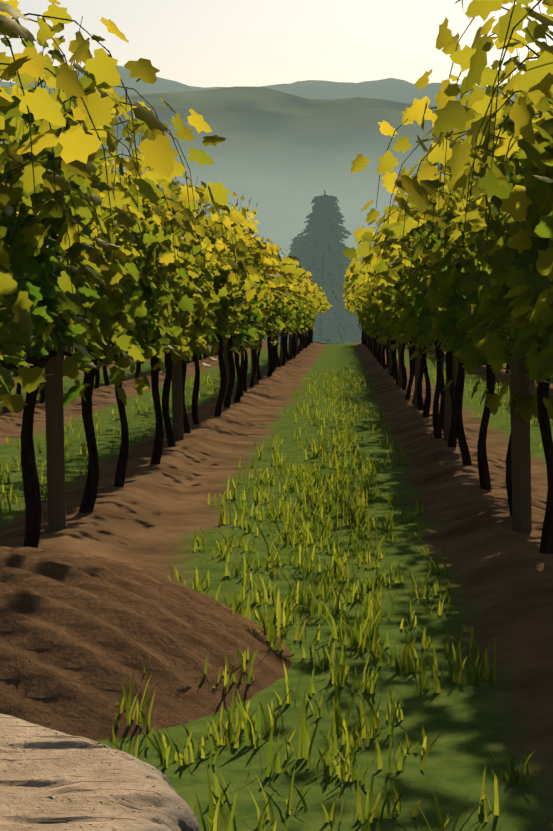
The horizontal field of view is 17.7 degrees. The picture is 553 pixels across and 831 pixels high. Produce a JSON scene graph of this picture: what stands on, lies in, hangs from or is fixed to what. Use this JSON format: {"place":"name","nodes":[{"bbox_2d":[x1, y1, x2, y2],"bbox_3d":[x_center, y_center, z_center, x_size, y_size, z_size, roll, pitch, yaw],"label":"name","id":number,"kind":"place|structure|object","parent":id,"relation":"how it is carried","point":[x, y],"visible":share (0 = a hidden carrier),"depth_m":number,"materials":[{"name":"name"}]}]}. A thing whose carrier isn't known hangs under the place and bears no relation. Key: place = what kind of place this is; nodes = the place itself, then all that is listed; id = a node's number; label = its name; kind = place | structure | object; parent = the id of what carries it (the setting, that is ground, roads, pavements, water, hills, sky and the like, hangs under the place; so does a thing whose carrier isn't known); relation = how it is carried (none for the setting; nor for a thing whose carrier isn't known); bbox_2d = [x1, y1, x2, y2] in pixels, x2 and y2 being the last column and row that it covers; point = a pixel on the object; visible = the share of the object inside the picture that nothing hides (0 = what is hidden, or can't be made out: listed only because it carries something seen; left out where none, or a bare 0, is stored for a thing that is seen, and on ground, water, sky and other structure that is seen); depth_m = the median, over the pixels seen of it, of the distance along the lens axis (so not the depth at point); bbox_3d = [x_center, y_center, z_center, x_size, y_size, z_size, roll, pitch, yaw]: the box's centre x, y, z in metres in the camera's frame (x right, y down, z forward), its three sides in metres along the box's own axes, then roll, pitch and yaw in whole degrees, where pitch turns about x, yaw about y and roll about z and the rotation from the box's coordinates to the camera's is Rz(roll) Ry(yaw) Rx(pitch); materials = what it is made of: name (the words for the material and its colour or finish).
{"place":"outdoors","nodes":[
{"label":"outdoors","id":0,"kind":"place"},
{"bbox_2d":[3,371,10,412],"bbox_3d":[-2.835,-0.911,18.623,0.120,2.151,0.089,4,6,35],"label":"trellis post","id":1,"kind":"object","parent":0,"point":[6,410],"depth_m":18.67,"materials":[{"name":"brown wood"}]},
{"bbox_2d":[1,86,502,265],"bbox_3d":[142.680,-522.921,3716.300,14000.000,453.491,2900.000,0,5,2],"label":"hill","id":2,"kind":"structure","parent":0,"point":[283,159],"depth_m":3292.87,"materials":[{"name":"plant"}]},
{"bbox_2d":[0,65,516,115],"bbox_3d":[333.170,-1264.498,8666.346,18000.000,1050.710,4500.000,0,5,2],"label":"hill","id":3,"kind":"structure","parent":0,"point":[395,89],"depth_m":8691.12,"materials":[{"name":"plant"}]},
{"bbox_2d":[0,340,552,830],"bbox_3d":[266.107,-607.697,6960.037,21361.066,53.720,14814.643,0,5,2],"label":"ground","id":4,"kind":"structure","parent":0,"point":[148,516],"depth_m":7.79,"materials":[{"name":"brown soil"}]},
{"bbox_2d":[16,367,21,394],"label":"grape vine","id":5,"kind":"object","parent":4,"relation":"on","point":[18,389],"depth_m":19.41,"materials":[{"name":"black plant"}]},
{"bbox_2d":[39,358,44,403],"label":"grape vine","id":6,"kind":"object","parent":4,"relation":"on","point":[42,395],"depth_m":20.94,"materials":[{"name":"black plant"}]},
{"bbox_2d":[43,152,65,529],"bbox_3d":[-1.050,-0.350,8.322,0.119,2.151,0.087,-6,8,-49],"label":"trellis post","id":7,"kind":"object","parent":4,"relation":"on","point":[55,453],"depth_m":8.34,"materials":[{"name":"brown wood"}]},
{"bbox_2d":[0,0,134,412],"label":"grape vine","id":8,"kind":"object","parent":4,"relation":"on","point":[18,326],"visible":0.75,"depth_m":6.39,"materials":[{"name":"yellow plant"}]},
{"bbox_2d":[76,340,99,388],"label":"grape vine","id":9,"kind":"object","parent":4,"relation":"on","point":[97,379],"depth_m":25.34,"materials":[{"name":"black plant"}]},
{"bbox_2d":[0,0,178,215],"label":"grape vine","id":10,"kind":"object","parent":4,"relation":"on","point":[159,152],"visible":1,"depth_m":4.86,"materials":[{"name":"yellow plant"}]},
{"bbox_2d":[6,88,199,512],"bbox_3d":[-1.231,-0.529,9.044,1.444,2.346,1.693,-1,5,-14],"label":"grape vine","id":11,"kind":"object","parent":4,"relation":"on","point":[103,316],"visible":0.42,"depth_m":9.21,"materials":[{"name":"green plant"}]},
{"bbox_2d":[102,309,116,385],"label":"grape vine","id":12,"kind":"object","parent":4,"relation":"on","point":[106,377],"depth_m":26.85,"materials":[{"name":"black plant"}]},
{"bbox_2d":[0,16,229,547],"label":"grape vine","id":13,"kind":"object","parent":4,"relation":"on","point":[40,265],"visible":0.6,"depth_m":7.49,"materials":[{"name":"green plant"}]},
{"bbox_2d":[135,362,139,377],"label":"grape vine","id":14,"kind":"object","parent":4,"relation":"on","point":[137,370],"depth_m":29.95,"materials":[{"name":"black plant"}]},
{"bbox_2d":[65,134,243,486],"bbox_3d":[-0.950,-0.599,10.690,1.356,2.284,1.731,0,5,5],"label":"grape vine","id":15,"kind":"object","parent":4,"relation":"on","point":[143,343],"visible":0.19,"depth_m":10.76,"materials":[{"name":"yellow plant"}]},
{"bbox_2d":[0,546,309,740],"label":"soil mound","id":16,"kind":"object","parent":4,"relation":"on","point":[81,634],"visible":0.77,"depth_m":5.04,"materials":[{"name":"brown soil"}]},
{"bbox_2d":[164,352,166,367],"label":"grape vine","id":17,"kind":"object","parent":4,"relation":"on","point":[165,360],"depth_m":36.09,"materials":[{"name":"black plant"}]},
{"bbox_2d":[168,207,183,439],"bbox_3d":[-0.824,-0.685,14.500,0.090,2.150,0.090,2,5,32],"label":"trellis post","id":18,"kind":"object","parent":4,"relation":"on","point":[177,406],"depth_m":14.51,"materials":[{"name":"brown wood"}]},
{"bbox_2d":[107,130,244,463],"bbox_3d":[-1.061,-0.738,12.066,1.371,2.442,1.694,-2,5,-17],"label":"grape vine","id":19,"kind":"object","parent":4,"relation":"on","point":[165,277],"visible":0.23,"depth_m":11.90,"materials":[{"name":"green plant"}]},
{"bbox_2d":[103,186,265,432],"bbox_3d":[-0.651,-0.870,15.179,1.266,2.345,1.637,2,6,26],"label":"grape vine","id":20,"kind":"object","parent":4,"relation":"on","point":[200,341],"visible":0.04,"depth_m":15.07,"materials":[{"name":"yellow plant"}]},
{"bbox_2d":[129,169,258,446],"bbox_3d":[-0.705,-0.769,13.661,1.289,2.308,1.646,3,6,31],"label":"grape vine","id":21,"kind":"object","parent":4,"relation":"on","point":[188,324],"visible":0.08,"depth_m":13.80,"materials":[{"name":"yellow plant"}]},
{"bbox_2d":[167,173,253,423],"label":"grape vine","id":22,"kind":"object","parent":4,"relation":"on","point":[212,317],"visible":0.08,"depth_m":16.68,"materials":[{"name":"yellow plant"}]},
{"bbox_2d":[224,337,230,404],"bbox_3d":[-0.572,-1.018,20.634,0.090,2.150,0.090,0,4,2],"label":"vine trunk","id":23,"kind":"object","parent":4,"relation":"on","point":[226,361],"depth_m":20.63,"materials":[{"name":"brown wood"}]},
{"bbox_2d":[200,192,300,416],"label":"grape vine","id":24,"kind":"object","parent":4,"relation":"on","point":[226,327],"visible":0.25,"depth_m":18.31,"materials":[{"name":"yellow plant"}]},
{"bbox_2d":[213,231,287,401],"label":"grape vine","id":25,"kind":"object","parent":4,"relation":"on","point":[247,324],"visible":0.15,"depth_m":21.55,"materials":[{"name":"green plant"}]},
{"bbox_2d":[201,197,304,407],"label":"grape vine","id":26,"kind":"object","parent":4,"relation":"on","point":[236,325],"visible":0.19,"depth_m":19.91,"materials":[{"name":"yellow plant"}]},
{"bbox_2d":[223,228,282,395],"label":"grape vine","id":27,"kind":"object","parent":4,"relation":"on","point":[250,338],"visible":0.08,"depth_m":22.96,"materials":[{"name":"green plant"}]},
{"bbox_2d":[251,341,256,384],"bbox_3d":[-0.346,-1.353,26.830,0.092,2.151,0.122,-2,5,-20],"label":"trellis post","id":28,"kind":"object","parent":4,"relation":"on","point":[255,381],"depth_m":26.85,"materials":[{"name":"brown wood"}]},
{"bbox_2d":[233,246,284,390],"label":"grape vine","id":29,"kind":"object","parent":4,"relation":"on","point":[261,324],"visible":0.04,"depth_m":24.53,"materials":[{"name":"green plant"}]},
{"bbox_2d":[234,238,305,386],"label":"grape vine","id":30,"kind":"object","parent":4,"relation":"on","point":[262,302],"visible":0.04,"depth_m":26.22,"materials":[{"name":"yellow plant"}]},
{"bbox_2d":[257,265,294,383],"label":"grape vine","id":31,"kind":"object","parent":4,"relation":"on","point":[269,312],"visible":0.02,"depth_m":27.58,"materials":[{"name":"green plant"}]},
{"bbox_2d":[257,256,302,378],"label":"grape vine","id":32,"kind":"object","parent":4,"relation":"on","point":[291,286],"visible":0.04,"depth_m":29.13,"materials":[{"name":"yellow plant"}]},
{"bbox_2d":[280,332,284,364],"bbox_3d":[0.135,-1.996,38.734,0.090,2.152,0.143,-4,7,-41],"label":"trellis post","id":33,"kind":"object","parent":4,"relation":"on","point":[281,353],"depth_m":38.77,"materials":[{"name":"brown wood"}]},
{"bbox_2d":[15,163,552,383],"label":"trellis wires","id":34,"kind":"object","parent":4,"relation":"on","point":[215,343],"depth_m":9.24,"materials":[{"name":"grey metal"}]},
{"bbox_2d":[400,0,552,240],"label":"grape vine","id":35,"kind":"object","parent":34,"relation":"attached to","point":[535,82],"visible":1,"depth_m":4.42,"materials":[{"name":"green plant"}]},
{"bbox_2d":[405,0,552,418],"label":"grape vine","id":36,"kind":"object","parent":34,"relation":"attached to","point":[538,318],"visible":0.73,"depth_m":6.31,"materials":[{"name":"green plant"}]},
{"bbox_2d":[257,236,311,376],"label":"grape vine","id":37,"kind":"object","parent":4,"relation":"on","point":[275,318],"visible":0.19,"depth_m":30.67,"materials":[{"name":"green plant"}]},
{"bbox_2d":[266,264,311,355],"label":"grape vine","id":38,"kind":"object","parent":4,"relation":"on","point":[274,341],"visible":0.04,"depth_m":32.11,"materials":[{"name":"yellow plant"}]},
{"bbox_2d":[272,255,306,371],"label":"grape vine","id":39,"kind":"object","parent":4,"relation":"on","point":[282,313],"depth_m":33.56,"materials":[{"name":"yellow plant"}]},
{"bbox_2d":[274,275,304,368],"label":"grape vine","id":40,"kind":"object","parent":4,"relation":"on","point":[286,314],"visible":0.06,"depth_m":35.04,"materials":[{"name":"green plant"}]},
{"bbox_2d":[289,330,291,356],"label":"trellis post","id":41,"kind":"object","parent":4,"relation":"on","point":[290,344],"depth_m":44.86,"materials":[{"name":"brown wood"}]},
{"bbox_2d":[275,253,315,366],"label":"grape vine","id":42,"kind":"object","parent":4,"relation":"on","point":[286,319],"visible":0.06,"depth_m":36.32,"materials":[{"name":"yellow plant"}]},
{"bbox_2d":[279,271,312,361],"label":"grape vine","id":43,"kind":"object","parent":4,"relation":"on","point":[293,321],"visible":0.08,"depth_m":40.63,"materials":[{"name":"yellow plant"}]},
{"bbox_2d":[295,331,297,353],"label":"trellis post","id":44,"kind":"object","parent":4,"relation":"on","point":[296,337],"depth_m":50.76,"materials":[{"name":"brown wood"}]},
{"bbox_2d":[281,283,312,365],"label":"grape vine","id":45,"kind":"object","parent":4,"relation":"on","point":[293,315],"visible":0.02,"depth_m":38.12,"materials":[{"name":"green plant"}]},
{"bbox_2d":[279,282,320,360],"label":"grape vine","id":46,"kind":"object","parent":4,"relation":"on","point":[297,309],"visible":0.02,"depth_m":42.57,"materials":[{"name":"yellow plant"}]},
{"bbox_2d":[284,267,316,354],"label":"grape vine","id":47,"kind":"object","parent":4,"relation":"on","point":[305,306],"visible":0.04,"depth_m":39.75,"materials":[{"name":"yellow plant"}]},
{"bbox_2d":[293,290,318,357],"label":"grape vine","id":48,"kind":"object","parent":4,"relation":"on","point":[300,325],"visible":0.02,"depth_m":45.69,"materials":[{"name":"green plant"}]},
{"bbox_2d":[288,274,323,350],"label":"grape vine","id":49,"kind":"object","parent":4,"relation":"on","point":[314,294],"depth_m":47.24,"materials":[{"name":"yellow plant"}]},
{"bbox_2d":[262,231,351,342],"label":"conifer tree","id":50,"kind":"object","parent":4,"relation":"on","point":[295,240],"visible":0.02,"depth_m":92.97,"materials":[{"name":"green plant"}]},
{"bbox_2d":[289,264,326,358],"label":"grape vine","id":51,"kind":"object","parent":4,"relation":"on","point":[320,297],"visible":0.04,"depth_m":44.19,"materials":[{"name":"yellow plant"}]},
{"bbox_2d":[292,279,324,355],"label":"grape vine","id":52,"kind":"object","parent":4,"relation":"on","point":[302,321],"depth_m":48.15,"materials":[{"name":"green plant"}]},
{"bbox_2d":[298,278,325,353],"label":"grape vine","id":53,"kind":"object","parent":4,"relation":"on","point":[304,312],"visible":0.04,"depth_m":51.55,"materials":[{"name":"green plant"}]},
{"bbox_2d":[308,313,315,344],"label":"grape vine","id":54,"kind":"object","parent":4,"relation":"on","point":[310,327],"visible":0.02,"depth_m":67.97,"materials":[{"name":"green plant"}]},
{"bbox_2d":[300,305,324,350],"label":"grape vine","id":55,"kind":"object","parent":4,"relation":"on","point":[303,326],"visible":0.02,"depth_m":55.97,"materials":[{"name":"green plant"}]},
{"bbox_2d":[264,190,361,343],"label":"conifer tree","id":56,"kind":"object","parent":4,"relation":"on","point":[326,263],"visible":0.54,"depth_m":85.44,"materials":[{"name":"green plant"}]},
{"bbox_2d":[298,275,327,347],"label":"grape vine","id":57,"kind":"object","parent":4,"relation":"on","point":[326,300],"visible":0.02,"depth_m":54.46,"materials":[{"name":"green plant"}]},
{"bbox_2d":[303,299,323,348],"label":"grape vine","id":58,"kind":"object","parent":4,"relation":"on","point":[305,330],"depth_m":60.58,"materials":[{"name":"green plant"}]},
{"bbox_2d":[305,299,325,347],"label":"grape vine","id":59,"kind":"object","parent":4,"relation":"on","point":[310,317],"visible":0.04,"depth_m":62.03,"materials":[{"name":"green plant"}]},
{"bbox_2d":[307,279,328,345],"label":"grape vine","id":60,"kind":"object","parent":4,"relation":"on","point":[310,315],"visible":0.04,"depth_m":64.88,"materials":[{"name":"green plant"}]},
{"bbox_2d":[310,303,329,340],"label":"grape vine","id":61,"kind":"object","parent":4,"relation":"on","point":[313,320],"depth_m":70.88,"materials":[{"name":"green plant"}]},
{"bbox_2d":[310,301,331,342],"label":"grape vine","id":62,"kind":"object","parent":4,"relation":"on","point":[328,305],"depth_m":73.91,"materials":[{"name":"green plant"}]},
{"bbox_2d":[342,288,375,357],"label":"grape vine","id":63,"kind":"object","parent":4,"relation":"on","point":[369,325],"visible":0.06,"depth_m":44.70,"materials":[{"name":"green plant"}]},
{"bbox_2d":[349,307,369,350],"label":"grape vine","id":64,"kind":"object","parent":4,"relation":"on","point":[363,325],"depth_m":58.25,"materials":[{"name":"green plant"}]},
{"bbox_2d":[356,311,362,343],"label":"grape vine","id":65,"kind":"object","parent":4,"relation":"on","point":[358,315],"depth_m":72.75,"materials":[{"name":"green plant"}]},
{"bbox_2d":[353,308,368,345],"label":"grape vine","id":66,"kind":"object","parent":4,"relation":"on","point":[362,317],"visible":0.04,"depth_m":59.65,"materials":[{"name":"green plant"}]},
{"bbox_2d":[342,286,380,364],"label":"grape vine","id":67,"kind":"object","parent":4,"relation":"on","point":[375,331],"visible":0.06,"depth_m":38.59,"materials":[{"name":"green plant"}]},
{"bbox_2d":[350,306,374,344],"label":"grape vine","id":68,"kind":"object","parent":4,"relation":"on","point":[365,323],"depth_m":48.83,"materials":[{"name":"green plant"}]},
{"bbox_2d":[348,297,378,361],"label":"grape vine","id":69,"kind":"object","parent":4,"relation":"on","point":[370,308],"visible":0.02,"depth_m":41.61,"materials":[{"name":"green plant"}]},
{"bbox_2d":[352,302,374,340],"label":"grape vine","id":70,"kind":"object","parent":4,"relation":"on","point":[364,303],"visible":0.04,"depth_m":45.72,"materials":[{"name":"green plant"}]},
{"bbox_2d":[345,282,389,332],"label":"grape vine","id":71,"kind":"object","parent":4,"relation":"on","point":[357,296],"visible":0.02,"depth_m":32.61,"materials":[{"name":"green plant"}]},
{"bbox_2d":[364,311,371,353],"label":"grape vine","id":72,"kind":"object","parent":4,"relation":"on","point":[371,341],"depth_m":52.28,"materials":[{"name":"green plant"}]},
{"bbox_2d":[342,232,397,384],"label":"grape vine","id":73,"kind":"object","parent":4,"relation":"on","point":[383,295],"visible":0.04,"depth_m":26.59,"materials":[{"name":"green plant"}]},
{"bbox_2d":[346,272,393,375],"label":"grape vine","id":74,"kind":"object","parent":4,"relation":"on","point":[352,295],"visible":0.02,"depth_m":31.37,"materials":[{"name":"green plant"}]},
{"bbox_2d":[354,295,386,368],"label":"grape vine","id":75,"kind":"object","parent":4,"relation":"on","point":[377,327],"visible":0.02,"depth_m":35.64,"materials":[{"name":"green plant"}]},
{"bbox_2d":[344,260,397,349],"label":"grape vine","id":76,"kind":"object","parent":4,"relation":"on","point":[381,308],"visible":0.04,"depth_m":28.04,"materials":[{"name":"green plant"}]},
{"bbox_2d":[354,287,388,348],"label":"grape vine","id":77,"kind":"object","parent":4,"relation":"on","point":[377,321],"visible":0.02,"depth_m":34.37,"materials":[{"name":"green plant"}]},
{"bbox_2d":[357,290,388,366],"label":"grape vine","id":78,"kind":"object","parent":4,"relation":"on","point":[386,348],"visible":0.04,"depth_m":37.29,"materials":[{"name":"green plant"}]},
{"bbox_2d":[355,257,397,378],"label":"grape vine","id":79,"kind":"object","parent":4,"relation":"on","point":[381,316],"visible":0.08,"depth_m":29.61,"materials":[{"name":"green plant"}]},
{"bbox_2d":[344,215,415,403],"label":"grape vine","id":80,"kind":"object","parent":4,"relation":"on","point":[403,327],"visible":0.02,"depth_m":20.35,"materials":[{"name":"green plant"}]},
{"bbox_2d":[381,333,384,365],"bbox_3d":[2.280,-1.956,38.025,0.091,2.151,0.124,-3,6,-31],"label":"trellis post","id":81,"kind":"object","parent":4,"relation":"on","point":[382,344],"depth_m":38.03,"materials":[{"name":"brown wood"}]},
{"bbox_2d":[357,254,413,399],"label":"grape vine","id":82,"kind":"object","parent":4,"relation":"on","point":[399,335],"visible":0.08,"depth_m":22.20,"materials":[{"name":"green plant"}]},
{"bbox_2d":[364,262,408,389],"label":"grape vine","id":83,"kind":"object","parent":4,"relation":"on","point":[389,320],"visible":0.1,"depth_m":25.32,"materials":[{"name":"green plant"}]},
{"bbox_2d":[359,256,414,393],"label":"grape vine","id":84,"kind":"object","parent":4,"relation":"on","point":[385,307],"visible":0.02,"depth_m":23.66,"materials":[{"name":"green plant"}]},
{"bbox_2d":[351,218,435,416],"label":"grape vine","id":85,"kind":"object","parent":4,"relation":"on","point":[412,318],"visible":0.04,"depth_m":17.82,"materials":[{"name":"green plant"}]},
{"bbox_2d":[398,343,402,386],"bbox_3d":[1.838,-1.308,26.045,0.090,2.150,0.090,-3,5,-32],"label":"trellis post","id":86,"kind":"object","parent":4,"relation":"on","point":[400,381],"depth_m":26.07,"materials":[{"name":"brown wood"}]},
{"bbox_2d":[348,193,458,428],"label":"grape vine","id":87,"kind":"object","parent":4,"relation":"on","point":[354,265],"visible":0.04,"depth_m":16.29,"materials":[{"name":"green plant"}]},
{"bbox_2d":[363,244,445,409],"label":"grape vine","id":88,"kind":"object","parent":4,"relation":"on","point":[403,312],"depth_m":19.24,"materials":[{"name":"green plant"}]},
{"bbox_2d":[367,162,448,438],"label":"grape vine","id":89,"kind":"object","parent":4,"relation":"on","point":[420,306],"visible":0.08,"depth_m":14.77,"materials":[{"name":"green plant"}]},
{"bbox_2d":[354,171,473,447],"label":"grape vine","id":90,"kind":"object","parent":4,"relation":"on","point":[435,301],"visible":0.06,"depth_m":13.28,"materials":[{"name":"green plant"}]},
{"bbox_2d":[414,336,419,406],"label":"grapevine","id":91,"kind":"object","parent":4,"relation":"on","point":[417,363],"depth_m":20.06,"materials":[{"name":"brown wood"}]},
{"bbox_2d":[343,150,509,464],"bbox_3d":[1.397,-0.693,11.798,1.396,2.368,1.693,3,6,30],"label":"grape vine","id":92,"kind":"object","parent":4,"relation":"on","point":[444,284],"visible":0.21,"depth_m":11.61,"materials":[{"name":"green plant"}]},
{"bbox_2d":[366,163,500,489],"bbox_3d":[1.245,-0.610,10.434,1.460,2.347,1.731,0,5,2],"label":"grape vine","id":93,"kind":"object","parent":4,"relation":"on","point":[468,353],"visible":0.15,"depth_m":10.40,"materials":[{"name":"green plant"}]},
{"bbox_2d":[351,36,535,515],"bbox_3d":[1.217,-0.621,8.846,1.676,2.549,1.731,0,5,3],"label":"grape vine","id":94,"kind":"object","parent":4,"relation":"on","point":[491,344],"visible":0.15,"depth_m":8.78,"materials":[{"name":"green plant"}]},
{"bbox_2d":[443,352,456,440],"bbox_3d":[1.412,-0.664,14.168,0.090,2.152,0.154,-32,32,-80],"label":"vine trunk","id":95,"kind":"object","parent":4,"relation":"on","point":[447,415],"depth_m":14.19,"materials":[{"name":"brown wood"}]},
{"bbox_2d":[372,30,552,553],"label":"grape vine","id":96,"kind":"object","parent":4,"relation":"on","point":[507,260],"visible":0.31,"depth_m":7.34,"materials":[{"name":"green plant"}]},
{"bbox_2d":[505,359,509,372],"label":"grape vine","id":97,"kind":"object","parent":4,"relation":"on","point":[507,367],"depth_m":33.12,"materials":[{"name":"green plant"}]},
{"bbox_2d":[505,113,531,530],"bbox_3d":[1.128,-0.343,8.237,0.153,2.152,0.086,-1,5,-14],"label":"trellis post","id":98,"kind":"object","parent":4,"relation":"on","point":[521,474],"depth_m":8.26,"materials":[{"name":"brown wood"}]},
{"bbox_2d":[0,367,552,830],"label":"lane grass","id":99,"kind":"structure","parent":0,"point":[370,617],"depth_m":6.25,"materials":[{"name":"green plant"}]},
{"bbox_2d":[0,0,552,87],"label":"sky","id":100,"kind":"structure","parent":0,"point":[197,43],"materials":[{"name":"white"}]},
{"bbox_3d":[-0.631,0.829,0.898,0.817,1.188,0.464,0,5,2],"label":"slab pedestal","id":101,"kind":"object","parent":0,"visible":0},
{"bbox_2d":[0,714,200,830],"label":"rock","id":102,"kind":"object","parent":101,"relation":"on","point":[89,784],"depth_m":0.85,"materials":[{"name":"beige stone"}]}
]}

